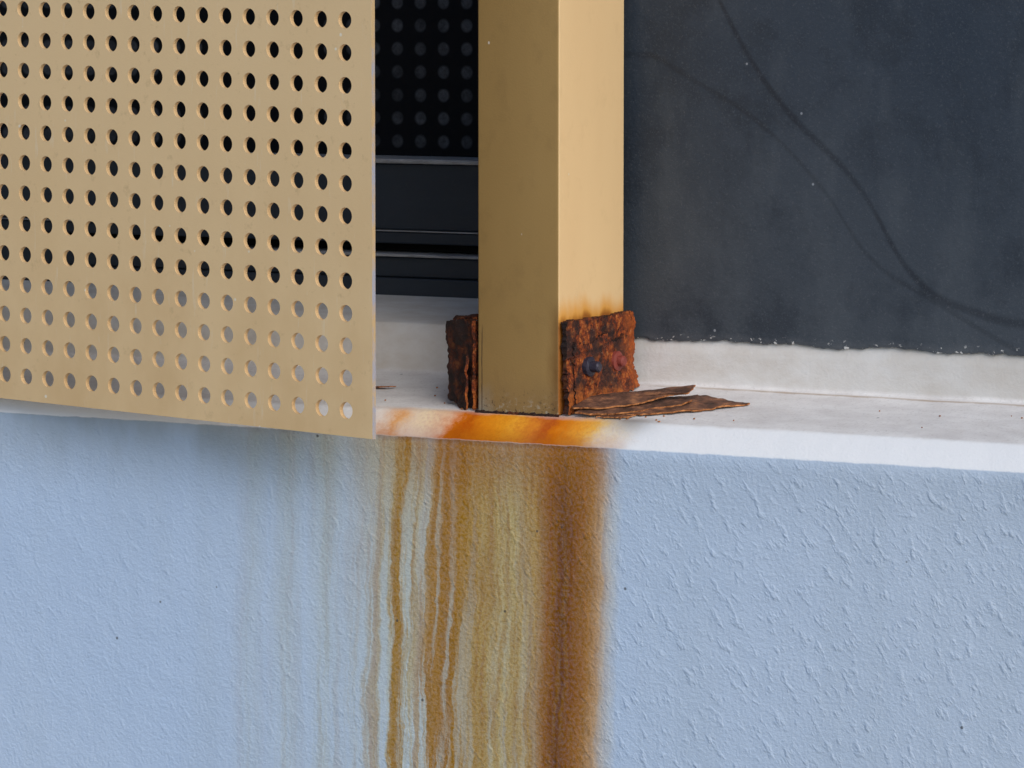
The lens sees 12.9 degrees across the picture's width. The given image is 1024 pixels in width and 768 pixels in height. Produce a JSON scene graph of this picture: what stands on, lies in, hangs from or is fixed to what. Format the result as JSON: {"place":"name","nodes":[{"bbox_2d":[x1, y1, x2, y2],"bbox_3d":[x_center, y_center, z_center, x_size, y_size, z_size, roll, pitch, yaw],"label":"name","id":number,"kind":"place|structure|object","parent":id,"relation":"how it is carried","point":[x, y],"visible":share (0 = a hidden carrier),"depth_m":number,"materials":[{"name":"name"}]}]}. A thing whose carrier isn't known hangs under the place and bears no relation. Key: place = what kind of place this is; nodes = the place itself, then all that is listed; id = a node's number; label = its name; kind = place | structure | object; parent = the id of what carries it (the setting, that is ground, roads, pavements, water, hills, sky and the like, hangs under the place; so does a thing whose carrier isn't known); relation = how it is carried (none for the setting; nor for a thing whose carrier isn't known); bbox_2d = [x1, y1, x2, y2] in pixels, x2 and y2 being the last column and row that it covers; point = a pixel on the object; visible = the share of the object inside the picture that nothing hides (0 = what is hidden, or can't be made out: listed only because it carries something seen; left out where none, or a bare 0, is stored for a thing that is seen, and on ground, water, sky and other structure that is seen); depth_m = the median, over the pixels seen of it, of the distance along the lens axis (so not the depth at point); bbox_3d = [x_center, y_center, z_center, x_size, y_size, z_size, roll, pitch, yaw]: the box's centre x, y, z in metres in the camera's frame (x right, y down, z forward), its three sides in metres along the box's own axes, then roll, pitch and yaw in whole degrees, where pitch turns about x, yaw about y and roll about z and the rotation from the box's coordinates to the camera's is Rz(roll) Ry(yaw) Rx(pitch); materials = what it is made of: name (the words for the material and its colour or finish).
{"place":"outdoors","nodes":[
{"label":"outdoors","id":0,"kind":"place"},
{"bbox_2d":[1,219,477,245],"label":"sash step","id":1,"kind":"object","parent":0,"point":[426,238],"depth_m":2.64,"materials":[{"name":"black metal"}]},
{"bbox_2d":[2,217,477,233],"bbox_3d":[-1.193,-0.149,3.341,2.976,0.001,0.059,3,6,31],"label":"sash step lip","id":2,"kind":"object","parent":1,"relation":"attached to","point":[375,229],"depth_m":2.63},
{"label":"ground","id":3,"kind":"structure","parent":0,"visible":0},
{"bbox_2d":[0,279,1023,767],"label":"parapet wall","id":4,"kind":"structure","parent":3,"relation":"on","point":[808,557],"depth_m":2.39,"materials":[{"name":"paint"}]},
{"bbox_2d":[0,0,375,438],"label":"perforated metal panel","id":5,"kind":"object","parent":4,"relation":"on","point":[334,68],"visible":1,"depth_m":2.44,"materials":[{"name":"beige metal"}]},
{"bbox_2d":[3,265,477,298],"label":"sill track","id":6,"kind":"structure","parent":4,"relation":"on","point":[433,287],"depth_m":2.62,"materials":[{"name":"black metal"}]},
{"bbox_2d":[2,245,477,279],"bbox_3d":[-1.194,-0.129,3.340,2.976,0.012,0.066,3,6,31],"label":"rail","id":7,"kind":"object","parent":6,"relation":"on","point":[417,267],"depth_m":2.62,"materials":[{"name":"black metal"}]},
{"bbox_2d":[182,243,477,259],"bbox_3d":[-1.195,-0.136,3.338,2.976,0.002,0.068,3,6,31],"label":"rail lip","id":8,"kind":"object","parent":7,"relation":"on","point":[424,254],"depth_m":2.63,"materials":[{"name":"black metal"}]},
{"bbox_2d":[1,155,477,231],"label":"sash rail","id":9,"kind":"object","parent":8,"relation":"on","point":[434,197],"depth_m":2.63,"materials":[{"name":"black metal"}]},
{"bbox_2d":[0,0,477,156],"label":"window pane","id":10,"kind":"object","parent":9,"relation":"on","point":[426,77],"depth_m":2.68,"materials":[{"name":"black glass"}]},
{"bbox_2d":[3,152,477,164],"bbox_3d":[-1.193,-0.190,3.337,2.976,0.003,0.060,3,6,31],"label":"sash rail lip","id":11,"kind":"object","parent":9,"relation":"attached to","point":[427,160],"depth_m":2.63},
{"bbox_2d":[27,231,477,252],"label":"gap shadow","id":12,"kind":"object","parent":8,"relation":"on","point":[398,246],"depth_m":2.66},
{"bbox_2d":[445,0,639,416],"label":"steel post","id":13,"kind":"object","parent":4,"relation":"on","point":[549,332],"visible":0.99,"depth_m":2.39,"materials":[{"name":"beige metal"}]},
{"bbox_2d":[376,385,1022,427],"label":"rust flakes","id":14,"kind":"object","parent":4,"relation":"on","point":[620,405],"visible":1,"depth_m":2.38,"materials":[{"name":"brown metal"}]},
{"bbox_2d":[623,0,1023,355],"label":"charcoal wall","id":15,"kind":"structure","parent":4,"relation":"on","point":[837,174],"depth_m":2.38,"materials":[{"name":"paint"}]}
]}

